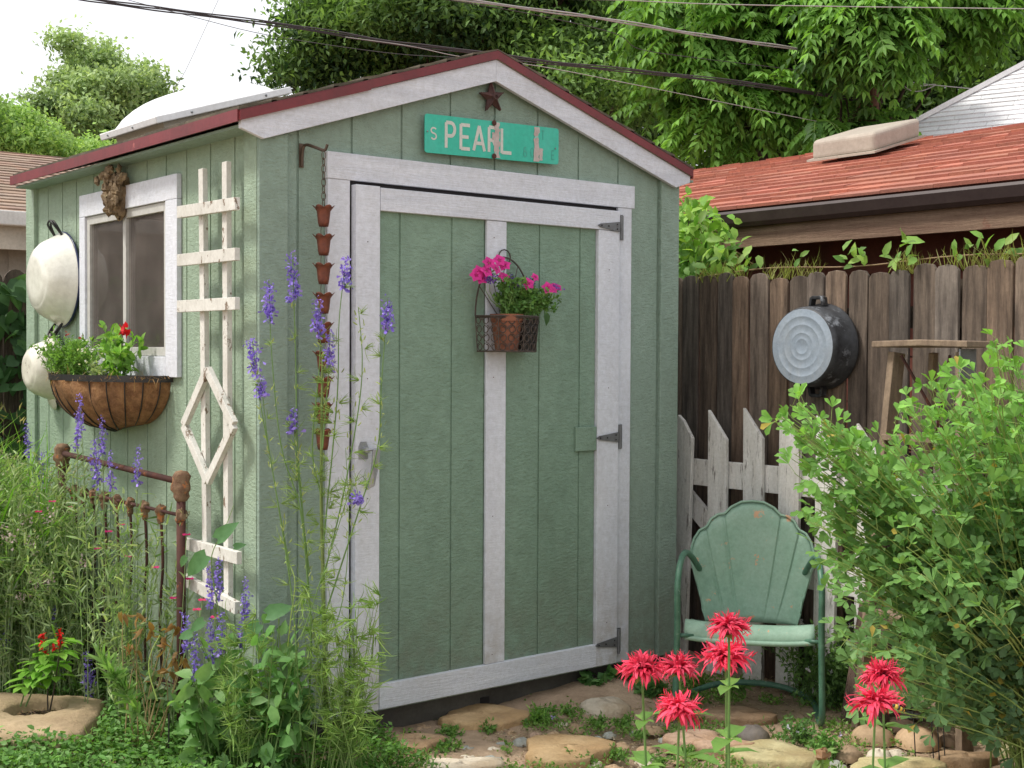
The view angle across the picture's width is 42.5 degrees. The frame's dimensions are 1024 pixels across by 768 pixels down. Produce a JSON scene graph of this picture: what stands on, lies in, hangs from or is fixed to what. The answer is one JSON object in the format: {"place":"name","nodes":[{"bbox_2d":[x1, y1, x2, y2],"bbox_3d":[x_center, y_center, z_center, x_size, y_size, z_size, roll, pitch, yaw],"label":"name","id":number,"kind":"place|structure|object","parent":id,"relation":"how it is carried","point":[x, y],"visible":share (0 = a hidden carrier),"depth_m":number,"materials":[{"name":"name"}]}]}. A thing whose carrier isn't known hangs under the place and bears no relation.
{"place":"outdoors","nodes":[
{"label":"outdoors","id":0,"kind":"place"},
{"bbox_2d":[0,151,101,445],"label":"tan roofed house","id":1,"kind":"structure","parent":0,"point":[12,227],"depth_m":11.27,"materials":[{"name":"concrete"}]},
{"bbox_2d":[0,0,697,165],"label":"sky","id":2,"kind":"structure","parent":0,"point":[174,38],"materials":[{"name":"white"}]},
{"bbox_2d":[1,625,1014,767],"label":"ground","id":3,"kind":"structure","parent":0,"point":[577,692],"depth_m":5.21,"materials":[{"name":"brown soil"}]},
{"bbox_2d":[0,523,20,691],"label":"soapwort","id":4,"kind":"object","parent":3,"relation":"on","point":[11,562],"visible":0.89,"depth_m":5.37,"materials":[{"name":"green plant"}]},
{"bbox_2d":[0,274,26,494],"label":"fence vine","id":5,"kind":"object","parent":3,"relation":"on","point":[14,290],"visible":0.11,"depth_m":7.12,"materials":[{"name":"green plant"}]},
{"bbox_2d":[0,269,26,467],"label":"vine covered fence","id":6,"kind":"object","parent":3,"relation":"on","point":[9,401],"visible":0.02,"depth_m":7.21,"materials":[{"name":"green plant"}]},
{"bbox_2d":[18,507,58,693],"bbox_3d":[-1.952,0.906,5.415,0.173,0.805,0.119,0,1,-10],"label":"soapwort","id":7,"kind":"object","parent":3,"relation":"on","point":[47,519],"visible":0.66,"depth_m":5.41,"materials":[{"name":"green plant"}]},
{"bbox_2d":[6,535,94,694],"bbox_3d":[-1.885,0.963,5.355,0.350,0.696,0.147,0,1,5],"label":"soapwort","id":8,"kind":"object","parent":3,"relation":"on","point":[34,629],"visible":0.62,"depth_m":5.35,"materials":[{"name":"green plant"}]},
{"bbox_2d":[0,692,104,762],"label":"stone planter","id":9,"kind":"object","parent":3,"relation":"on","point":[75,715],"visible":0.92,"depth_m":4.92,"materials":[{"name":"stone"}]},
{"bbox_2d":[3,627,83,710],"bbox_3d":[-1.782,1.088,5.061,0.336,0.325,0.215,1,2,27],"label":"red salvia","id":10,"kind":"object","parent":9,"relation":"in","point":[44,662],"visible":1,"depth_m":5.03,"materials":[{"name":"green plant"}]},
{"bbox_2d":[35,500,75,687],"bbox_3d":[-1.866,0.891,5.389,0.164,0.838,0.133,0,1,-20],"label":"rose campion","id":11,"kind":"object","parent":3,"relation":"on","point":[47,563],"visible":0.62,"depth_m":5.37,"materials":[{"name":"green plant"}]},
{"bbox_2d":[0,91,116,157],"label":"tree","id":12,"kind":"object","parent":3,"relation":"on","point":[24,129],"visible":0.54,"depth_m":25.09,"materials":[{"name":"green plant"}]},
{"bbox_2d":[66,393,96,702],"bbox_3d":[-1.653,0.675,5.059,0.119,1.287,0.162,-1,2,-39],"label":"larkspur","id":13,"kind":"object","parent":3,"relation":"on","point":[77,428],"visible":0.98,"depth_m":5.06,"materials":[{"name":"green plant"}]},
{"bbox_2d":[74,651,102,698],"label":"larkspur","id":14,"kind":"object","parent":3,"relation":"on","point":[93,691],"visible":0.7,"depth_m":5.24,"materials":[{"name":"purple plant"}]},
{"bbox_2d":[0,402,189,733],"bbox_3d":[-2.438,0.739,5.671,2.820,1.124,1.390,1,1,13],"label":"meadow foliage","id":15,"kind":"object","parent":3,"relation":"on","point":[68,572],"visible":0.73,"depth_m":5.34,"materials":[{"name":"green plant"}]},
{"bbox_2d":[11,14,184,143],"bbox_3d":[-9.884,-3.975,32.294,3.548,9.186,7.598,1,1,9],"label":"tree","id":16,"kind":"object","parent":3,"relation":"on","point":[103,86],"visible":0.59,"depth_m":30.11,"materials":[{"name":"green plant"}]},
{"bbox_2d":[79,415,116,698],"bbox_3d":[-1.619,0.718,5.211,0.176,1.195,0.117,0,1,0],"label":"larkspur","id":17,"kind":"object","parent":3,"relation":"on","point":[96,472],"visible":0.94,"depth_m":5.20,"materials":[{"name":"green plant"}]},
{"bbox_2d":[94,523,131,711],"bbox_3d":[-1.553,0.927,5.114,0.135,0.783,0.127,1,2,23],"label":"rose campion","id":18,"kind":"object","parent":3,"relation":"on","point":[110,628],"visible":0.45,"depth_m":5.09,"materials":[{"name":"green plant"}]},
{"bbox_2d":[53,443,190,743],"bbox_3d":[-1.593,0.792,5.307,0.081,1.041,1.270,-1,2,-39],"label":"bed headboard","id":19,"kind":"object","parent":3,"relation":"on","point":[180,487],"visible":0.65,"depth_m":4.99,"materials":[{"name":"metal"}]},
{"bbox_2d":[84,635,159,742],"bbox_3d":[-1.334,1.095,4.579,0.275,0.481,0.281,-1,2,-39],"label":"lily stalk","id":20,"kind":"object","parent":3,"relation":"on","point":[118,678],"visible":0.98,"depth_m":4.54,"materials":[{"name":"green plant"}]},
{"bbox_2d":[101,447,145,735],"bbox_3d":[-1.452,0.776,4.927,0.176,1.094,0.124,0,1,3],"label":"larkspur","id":21,"kind":"object","parent":3,"relation":"on","point":[137,512],"visible":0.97,"depth_m":4.93,"materials":[{"name":"green plant"}]},
{"bbox_2d":[115,611,189,748],"bbox_3d":[-1.262,1.072,4.722,0.292,0.518,0.168,1,1,19],"label":"withered plant","id":22,"kind":"object","parent":3,"relation":"on","point":[166,699],"visible":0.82,"depth_m":4.73,"materials":[{"name":"green plant"}]},
{"bbox_2d":[146,533,195,734],"bbox_3d":[-1.260,0.934,4.863,0.162,0.784,0.199,-1,2,-39],"label":"rose campion","id":23,"kind":"object","parent":3,"relation":"on","point":[172,615],"visible":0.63,"depth_m":4.83,"materials":[{"name":"green plant"}]},
{"bbox_2d":[179,612,225,754],"bbox_3d":[-1.048,1.048,4.464,0.210,0.578,0.128,1,2,22],"label":"larkspur","id":24,"kind":"object","parent":3,"relation":"on","point":[186,647],"visible":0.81,"depth_m":4.44,"materials":[{"name":"purple plant"}]},
{"bbox_2d":[167,630,264,767],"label":"broad leaved plant","id":25,"kind":"object","parent":3,"relation":"on","point":[193,726],"visible":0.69,"depth_m":4.42,"materials":[{"name":"green plant"}]},
{"bbox_2d":[0,663,448,767],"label":"ground cover","id":26,"kind":"object","parent":3,"relation":"on","point":[28,757],"visible":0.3,"depth_m":4.58,"materials":[{"name":"green plant"}]},
{"bbox_2d":[203,557,253,754],"bbox_3d":[-0.971,0.961,4.513,0.182,0.750,0.113,0,2,-23],"label":"larkspur","id":27,"kind":"object","parent":3,"relation":"on","point":[246,604],"visible":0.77,"depth_m":4.48,"materials":[{"name":"purple plant"}]},
{"bbox_2d":[179,506,297,760],"bbox_3d":[-0.910,0.875,4.419,0.418,0.927,0.081,0,1,4],"label":"morning glory","id":28,"kind":"object","parent":3,"relation":"on","point":[199,561],"visible":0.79,"depth_m":4.40,"materials":[{"name":"green plant"}]},
{"bbox_2d":[208,599,284,767],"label":"feathery plant","id":29,"kind":"object","parent":3,"relation":"on","point":[242,732],"visible":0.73,"depth_m":4.35,"materials":[{"name":"green plant"}]},
{"bbox_2d":[226,614,317,767],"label":"broad leaved plant","id":30,"kind":"object","parent":3,"relation":"on","point":[285,739],"visible":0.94,"depth_m":4.34,"materials":[{"name":"green plant"}]},
{"bbox_2d":[258,250,334,735],"bbox_3d":[-0.706,0.361,4.339,0.216,1.608,0.202,-1,2,-39],"label":"tall larkspur","id":31,"kind":"object","parent":3,"relation":"on","point":[270,307],"visible":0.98,"depth_m":4.35,"materials":[{"name":"green plant"}]},
{"bbox_2d":[243,338,370,735],"bbox_3d":[-0.667,0.498,4.291,0.430,1.303,0.160,0,1,5],"label":"tall larkspur","id":32,"kind":"object","parent":3,"relation":"on","point":[358,500],"visible":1,"depth_m":4.30,"materials":[{"name":"green plant"}]},
{"bbox_2d":[289,567,393,767],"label":"feathery plant","id":33,"kind":"object","parent":3,"relation":"on","point":[356,704],"visible":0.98,"depth_m":4.33,"materials":[{"name":"green plant"}]},
{"bbox_2d":[300,255,395,735],"bbox_3d":[-0.567,0.373,4.384,0.373,1.619,0.178,1,2,26],"label":"tall larkspur","id":34,"kind":"object","parent":3,"relation":"on","point":[319,325],"visible":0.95,"depth_m":4.40,"materials":[{"name":"green plant"}]},
{"bbox_2d":[10,49,693,741],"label":"garden shed","id":35,"kind":"structure","parent":3,"relation":"on","point":[512,537],"depth_m":5.17,"materials":[{"name":"green paint"}]},
{"bbox_2d":[22,329,64,409],"bbox_3d":[-2.168,-0.068,6.067,0.130,0.378,0.310,-1,2,-39],"label":"enamel basin","id":36,"kind":"object","parent":35,"relation":"attached to","point":[34,376],"visible":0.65,"depth_m":6.00,"materials":[{"name":"white metal"}]},
{"bbox_2d":[26,220,78,338],"bbox_3d":[-2.103,-0.476,5.979,0.130,0.539,0.440,-1,2,-39],"label":"enamel basin","id":37,"kind":"object","parent":35,"relation":"attached to","point":[52,278],"visible":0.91,"depth_m":5.88,"materials":[{"name":"white metal"}]},
{"bbox_2d":[45,365,172,431],"bbox_3d":[-1.749,0.057,5.432,0.299,0.289,1.059,-1,2,-39],"label":"hanging planter","id":38,"kind":"object","parent":35,"relation":"attached to","point":[117,403],"visible":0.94,"depth_m":5.20,"materials":[{"name":"brown"}]},
{"bbox_2d":[29,333,105,374],"bbox_3d":[-1.868,-0.112,5.598,0.314,0.219,0.726,0,2,-27],"label":"ferny plant","id":39,"kind":"object","parent":38,"relation":"in","point":[72,356],"visible":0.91,"depth_m":5.53,"materials":[{"name":"green plant"}]},
{"bbox_2d":[96,320,147,375],"bbox_3d":[-1.565,-0.124,5.247,0.194,0.262,0.294,-1,2,-39],"label":"red flower plant","id":40,"kind":"object","parent":38,"relation":"in","point":[119,358],"visible":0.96,"depth_m":5.22,"materials":[{"name":"green plant"}]},
{"bbox_2d":[94,163,129,220],"bbox_3d":[-1.660,-0.797,5.479,0.107,0.242,0.310,-1,2,-39],"label":"wall ornament","id":41,"kind":"object","parent":35,"relation":"attached to","point":[113,194],"depth_m":5.44,"materials":[{"name":"wood"}]},
{"bbox_2d":[79,173,181,376],"bbox_3d":[-1.577,-0.429,5.478,0.071,0.785,0.998,-1,2,-39],"label":"window","id":42,"kind":"structure","parent":35,"relation":"in","point":[129,272],"depth_m":5.40,"materials":[{"name":"white paint"}]},
{"bbox_2d":[177,161,241,613],"bbox_3d":[-1.091,0.004,4.760,0.043,1.588,0.489,-1,2,-39],"label":"trellis","id":43,"kind":"object","parent":35,"relation":"attached to","point":[226,255],"visible":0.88,"depth_m":4.71,"materials":[{"name":"beige paint"}]},
{"bbox_2d":[299,143,334,449],"bbox_3d":[-0.685,-0.311,4.651,0.076,1.084,0.153,-1,2,-39],"label":"rain chain","id":44,"kind":"object","parent":35,"relation":"attached to","point":[324,241],"visible":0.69,"depth_m":4.61,"materials":[{"name":"brown metal"}]},
{"bbox_2d":[350,184,623,713],"bbox_3d":[-0.035,0.236,5.221,1.362,1.938,0.089,-1,2,-39],"label":"door","id":45,"kind":"structure","parent":35,"relation":"in","point":[488,540],"depth_m":5.18,"materials":[{"name":"green paint"}]},
{"bbox_2d":[424,114,558,164],"bbox_3d":[-0.068,-0.962,5.193,0.671,0.162,0.012,-1,2,-39],"label":"street sign","id":46,"kind":"object","parent":35,"relation":"attached to","point":[460,136],"visible":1,"depth_m":5.18,"materials":[{"name":"green metal"}]},
{"bbox_2d":[479,82,503,110],"bbox_3d":[-0.074,-1.133,5.184,0.121,0.119,0.035,-1,2,-39],"label":"star ornament","id":47,"kind":"object","parent":35,"relation":"attached to","point":[491,96],"visible":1,"depth_m":5.18,"materials":[{"name":"metal"}]},
{"bbox_2d":[474,249,538,351],"bbox_3d":[0.009,-0.329,5.162,0.291,0.408,0.138,-1,2,-39],"label":"wire basket","id":48,"kind":"object","parent":35,"relation":"attached to","point":[498,317],"visible":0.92,"depth_m":5.11,"materials":[{"name":"brown metal"}]},
{"bbox_2d":[490,314,523,350],"bbox_3d":[-0.021,-0.201,5.146,0.132,0.143,0.132,-1,2,-39],"label":"terracotta pot","id":49,"kind":"object","parent":48,"relation":"in","point":[511,318],"visible":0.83,"depth_m":5.10,"materials":[{"name":"orange ceramic"}]},
{"bbox_2d":[469,254,561,325],"bbox_3d":[0.021,-0.366,5.162,0.481,0.275,0.146,-1,2,-39],"label":"petunia","id":50,"kind":"object","parent":48,"relation":"in","point":[535,301],"visible":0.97,"depth_m":5.14,"materials":[{"name":"green plant"}]},
{"bbox_2d":[518,320,538,350],"bbox_3d":[0.058,-0.193,5.223,0.100,0.123,0.100,-1,2,-39],"label":"plastic pot","id":51,"kind":"object","parent":48,"relation":"in","point":[529,342],"visible":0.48,"depth_m":5.18,"materials":[{"name":"black paint"}]},
{"bbox_2d":[391,733,445,754],"bbox_3d":[-0.348,1.321,4.809,0.208,0.062,0.183,-1,2,-39],"label":"flagstone","id":52,"kind":"object","parent":3,"relation":"on","point":[416,738],"visible":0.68,"depth_m":4.79,"materials":[{"name":"stone"}]},
{"bbox_2d":[421,735,464,752],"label":"weed","id":53,"kind":"object","parent":3,"relation":"on","point":[441,746],"visible":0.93,"depth_m":4.76,"materials":[{"name":"green plant"}]},
{"bbox_2d":[434,723,465,737],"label":"weed","id":54,"kind":"object","parent":3,"relation":"on","point":[450,731],"visible":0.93,"depth_m":4.96,"materials":[{"name":"green plant"}]},
{"bbox_2d":[229,0,685,139],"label":"shade tree","id":55,"kind":"object","parent":3,"relation":"on","point":[300,66],"visible":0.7,"depth_m":13.12,"materials":[{"name":"green plant"}]},
{"bbox_2d":[423,757,504,767],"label":"flagstone","id":56,"kind":"object","parent":3,"relation":"on","point":[483,762],"visible":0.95,"depth_m":4.53,"materials":[{"name":"stone"}]},
{"bbox_2d":[438,703,529,730],"bbox_3d":[-0.129,1.313,5.162,0.344,0.062,0.305,-1,2,-39],"label":"flagstone","id":57,"kind":"object","parent":3,"relation":"on","point":[469,717],"visible":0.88,"depth_m":5.10,"materials":[{"name":"stone"}]},
{"bbox_2d":[523,701,564,725],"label":"viola clump","id":58,"kind":"object","parent":3,"relation":"on","point":[538,712],"visible":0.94,"depth_m":5.14,"materials":[{"name":"green plant"}]},
{"bbox_2d":[525,734,616,767],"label":"flagstone","id":59,"kind":"object","parent":3,"relation":"on","point":[548,748],"visible":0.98,"depth_m":4.69,"materials":[{"name":"stone"}]},
{"bbox_2d":[577,664,617,685],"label":"round leaved weed","id":60,"kind":"object","parent":3,"relation":"on","point":[586,678],"visible":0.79,"depth_m":5.61,"materials":[{"name":"green plant"}]},
{"bbox_2d":[579,696,630,719],"bbox_3d":[0.375,1.300,5.318,0.205,0.059,0.205,-1,2,-39],"label":"stone","id":61,"kind":"object","parent":3,"relation":"on","point":[612,706],"visible":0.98,"depth_m":5.26,"materials":[{"name":"stone"}]},
{"bbox_2d":[607,742,632,764],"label":"weed","id":62,"kind":"object","parent":3,"relation":"on","point":[620,754],"visible":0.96,"depth_m":4.68,"materials":[{"name":"green plant"}]},
{"bbox_2d":[615,649,671,767],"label":"bee balm","id":63,"kind":"object","parent":3,"relation":"on","point":[639,666],"visible":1,"depth_m":2.31,"materials":[{"name":"red plant"}]},
{"bbox_2d":[631,677,668,698],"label":"round leaved weed","id":64,"kind":"object","parent":3,"relation":"on","point":[652,689],"visible":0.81,"depth_m":5.53,"materials":[{"name":"green plant"}]},
{"bbox_2d":[653,688,707,767],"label":"bee balm","id":65,"kind":"object","parent":3,"relation":"on","point":[679,708],"visible":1,"depth_m":2.24,"materials":[{"name":"red plant"}]},
{"bbox_2d":[652,650,721,767],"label":"bee balm","id":66,"kind":"object","parent":3,"relation":"on","point":[679,666],"visible":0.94,"depth_m":2.44,"materials":[{"name":"red plant"}]},
{"bbox_2d":[662,729,719,754],"bbox_3d":[0.664,1.325,4.874,0.227,0.062,0.167,0,1,-11],"label":"flagstone","id":67,"kind":"object","parent":3,"relation":"on","point":[691,736],"visible":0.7,"depth_m":4.86,"materials":[{"name":"stone"}]},
{"bbox_2d":[371,671,1014,767],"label":"creeping weed","id":68,"kind":"object","parent":3,"relation":"on","point":[708,694],"visible":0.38,"depth_m":5.05,"materials":[{"name":"green plant"}]},
{"bbox_2d":[392,673,1005,767],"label":"litter","id":69,"kind":"object","parent":3,"relation":"on","point":[697,725],"visible":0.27,"depth_m":5.05,"materials":[{"name":"plant"}]},
{"bbox_2d":[693,737,754,760],"bbox_3d":[0.770,1.327,4.800,0.231,0.062,0.101,0,1,-9],"label":"flagstone","id":70,"kind":"object","parent":3,"relation":"on","point":[702,744],"visible":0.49,"depth_m":4.76,"materials":[{"name":"stone"}]},
{"bbox_2d":[693,638,757,767],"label":"bee balm","id":71,"kind":"object","parent":3,"relation":"on","point":[719,655],"visible":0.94,"depth_m":2.29,"materials":[{"name":"red plant"}]},
{"bbox_2d":[706,610,753,767],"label":"bee balm","id":72,"kind":"object","parent":3,"relation":"on","point":[727,626],"visible":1,"depth_m":2.19,"materials":[{"name":"red plant"}]},
{"bbox_2d":[692,705,777,726],"bbox_3d":[0.881,1.318,5.210,0.335,0.062,0.176,1,1,13],"label":"flagstone","id":73,"kind":"object","parent":3,"relation":"on","point":[741,715],"visible":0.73,"depth_m":5.15,"materials":[{"name":"stone"}]},
{"bbox_2d":[672,500,824,726],"bbox_3d":[0.965,0.911,5.332,0.583,0.827,0.583,1,1,12],"label":"metal lawn chair","id":74,"kind":"object","parent":3,"relation":"on","point":[747,558],"visible":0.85,"depth_m":5.53,"materials":[{"name":"green metal"}]},
{"bbox_2d":[736,724,769,740],"bbox_3d":[0.908,1.312,4.965,0.125,0.056,0.134,-1,2,-39],"label":"cobble","id":75,"kind":"object","parent":3,"relation":"on","point":[752,732],"visible":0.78,"depth_m":4.93,"materials":[{"name":"stone"}]},
{"bbox_2d":[724,739,820,767],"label":"flagstone","id":76,"kind":"object","parent":3,"relation":"on","point":[773,753],"visible":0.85,"depth_m":4.64,"materials":[{"name":"stone"}]},
{"bbox_2d":[763,712,829,745],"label":"pansy plant","id":77,"kind":"object","parent":3,"relation":"on","point":[795,732],"visible":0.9,"depth_m":4.90,"materials":[{"name":"green plant"}]},
{"bbox_2d":[582,0,1023,168],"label":"shade tree","id":78,"kind":"object","parent":3,"relation":"on","point":[933,99],"visible":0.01,"depth_m":15.19,"materials":[{"name":"green plant"}]},
{"bbox_2d":[667,408,954,701],"bbox_3d":[1.250,0.717,5.615,0.079,1.208,1.554,-1,2,-39],"label":"picket fence","id":79,"kind":"object","parent":3,"relation":"on","point":[752,476],"visible":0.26,"depth_m":5.82,"materials":[{"name":"white paint"}]},
{"bbox_2d":[605,0,1023,168],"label":"ash tree","id":80,"kind":"object","parent":3,"relation":"on","point":[853,48],"visible":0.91,"depth_m":11.11,"materials":[{"name":"green plant"}]},
{"bbox_2d":[802,724,843,760],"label":"pansy plant","id":81,"kind":"object","parent":3,"relation":"on","point":[823,738],"visible":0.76,"depth_m":4.70,"materials":[{"name":"green plant"}]},
{"bbox_2d":[760,619,900,709],"bbox_3d":[1.306,1.148,5.484,0.603,0.362,0.592,0,1,-1],"label":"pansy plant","id":82,"kind":"object","parent":3,"relation":"on","point":[837,672],"visible":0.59,"depth_m":5.41,"materials":[{"name":"green plant"}]},
{"bbox_2d":[833,745,863,763],"bbox_3d":[1.206,1.323,4.734,0.111,0.049,0.109,-1,2,-39],"label":"cobble","id":83,"kind":"object","parent":3,"relation":"on","point":[849,754],"visible":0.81,"depth_m":4.70,"materials":[{"name":"stone"}]},
{"bbox_2d":[677,256,1023,731],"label":"board fence","id":84,"kind":"object","parent":3,"relation":"on","point":[721,319],"visible":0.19,"depth_m":5.68,"materials":[{"name":"brown wood"}]},
{"bbox_2d":[772,296,858,397],"bbox_3d":[1.279,-0.160,5.610,0.144,0.434,0.372,-1,2,-39],"label":"round tub","id":85,"kind":"object","parent":84,"relation":"attached to","point":[815,346],"visible":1,"depth_m":5.54,"materials":[{"name":"metal"}]},
{"bbox_2d":[689,228,1023,282],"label":"fence top vine","id":86,"kind":"object","parent":84,"relation":"on","point":[718,269],"visible":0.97,"depth_m":5.47,"materials":[{"name":"green plant"}]},
{"bbox_2d":[679,119,1023,596],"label":"garage","id":87,"kind":"structure","parent":3,"relation":"on","point":[873,189],"depth_m":6.96,"materials":[{"name":"red"}]},
{"bbox_2d":[679,186,752,349],"bbox_3d":[0.988,-0.493,6.990,0.592,1.161,1.014,0,1,3],"label":"creeper","id":88,"kind":"object","parent":87,"relation":"attached to","point":[696,244],"visible":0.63,"depth_m":6.69,"materials":[{"name":"green plant"}]},
{"bbox_2d":[858,70,878,121],"bbox_3d":[2.885,-1.093,10.840,0.287,4.589,0.189,-1,2,-39],"label":"utility pole","id":89,"kind":"object","parent":3,"relation":"on","point":[872,91],"depth_m":10.77,"materials":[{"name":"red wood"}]},
{"bbox_2d":[79,0,857,100],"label":"overhead wire","id":90,"kind":"object","parent":89,"relation":"attached to","point":[340,34],"visible":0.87,"depth_m":10.11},
{"bbox_2d":[346,37,837,125],"bbox_3d":[0.812,-2.290,10.264,4.298,0.445,0.246,0,1,-17],"label":"overhead wire","id":91,"kind":"object","parent":89,"relation":"attached to","point":[589,75],"visible":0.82,"depth_m":10.29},
{"bbox_2d":[448,0,818,72],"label":"overhead wire","id":92,"kind":"object","parent":89,"relation":"attached to","point":[619,35],"visible":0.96,"depth_m":10.01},
{"bbox_2d":[455,0,814,52],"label":"overhead wire","id":93,"kind":"object","parent":89,"relation":"attached to","point":[622,22],"visible":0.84,"depth_m":10.02,"materials":[{"name":"black metal"}]},
{"bbox_2d":[840,600,900,728],"bbox_3d":[1.421,1.091,5.173,0.159,0.481,0.199,-1,2,-39],"label":"wooden plank","id":94,"kind":"object","parent":3,"relation":"on","point":[849,687],"visible":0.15,"depth_m":5.20,"materials":[{"name":"brown wood"}]},
{"bbox_2d":[849,724,894,746],"bbox_3d":[1.353,1.311,4.945,0.146,0.065,0.158,-1,2,-39],"label":"cobble","id":95,"kind":"object","parent":3,"relation":"on","point":[862,732],"visible":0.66,"depth_m":4.91,"materials":[{"name":"stone"}]},
{"bbox_2d":[845,682,906,767],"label":"bee balm","id":96,"kind":"object","parent":3,"relation":"on","point":[875,703],"visible":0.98,"depth_m":2.29,"materials":[{"name":"red plant"}]},
{"bbox_2d":[857,656,914,767],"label":"bee balm","id":97,"kind":"object","parent":3,"relation":"on","point":[880,673],"visible":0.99,"depth_m":2.34,"materials":[{"name":"red plant"}]},
{"bbox_2d":[759,329,1023,767],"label":"leafy bush","id":98,"kind":"object","parent":3,"relation":"on","point":[962,609],"visible":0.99,"depth_m":4.06,"materials":[{"name":"green plant"}]},
{"bbox_2d":[850,756,947,767],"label":"flagstone","id":99,"kind":"object","parent":3,"relation":"on","point":[919,762],"visible":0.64,"depth_m":4.55,"materials":[{"name":"stone"}]},
{"bbox_2d":[894,724,941,751],"bbox_3d":[1.514,1.308,4.904,0.176,0.074,0.169,-1,2,-39],"label":"cobble","id":100,"kind":"object","parent":3,"relation":"on","point":[904,736],"visible":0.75,"depth_m":4.85,"materials":[{"name":"stone"}]},
{"bbox_2d":[851,339,998,751],"bbox_3d":[1.616,0.587,4.986,0.414,1.509,0.479,-1,2,-39],"label":"step ladder","id":101,"kind":"object","parent":3,"relation":"on","point":[896,361],"visible":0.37,"depth_m":5.04,"materials":[{"name":"brown wood"}]},
{"bbox_2d":[935,750,997,767],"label":"flagstone","id":102,"kind":"object","parent":3,"relation":"on","point":[959,758],"visible":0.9,"depth_m":4.63,"materials":[{"name":"stone"}]},
{"bbox_2d":[914,61,1023,136],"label":"pale roofed house","id":103,"kind":"structure","parent":3,"relation":"on","point":[996,100],"depth_m":10.53,"materials":[{"name":"white wood"}]},
{"bbox_2d":[615,0,1023,8],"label":"overhead wire","id":104,"kind":"object","parent":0,"point":[819,6],"visible":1,"depth_m":9.30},
{"bbox_2d":[812,747,835,767],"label":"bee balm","id":105,"kind":"object","parent":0,"point":[822,754],"visible":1,"depth_m":2.40,"materials":[{"name":"green plant"}]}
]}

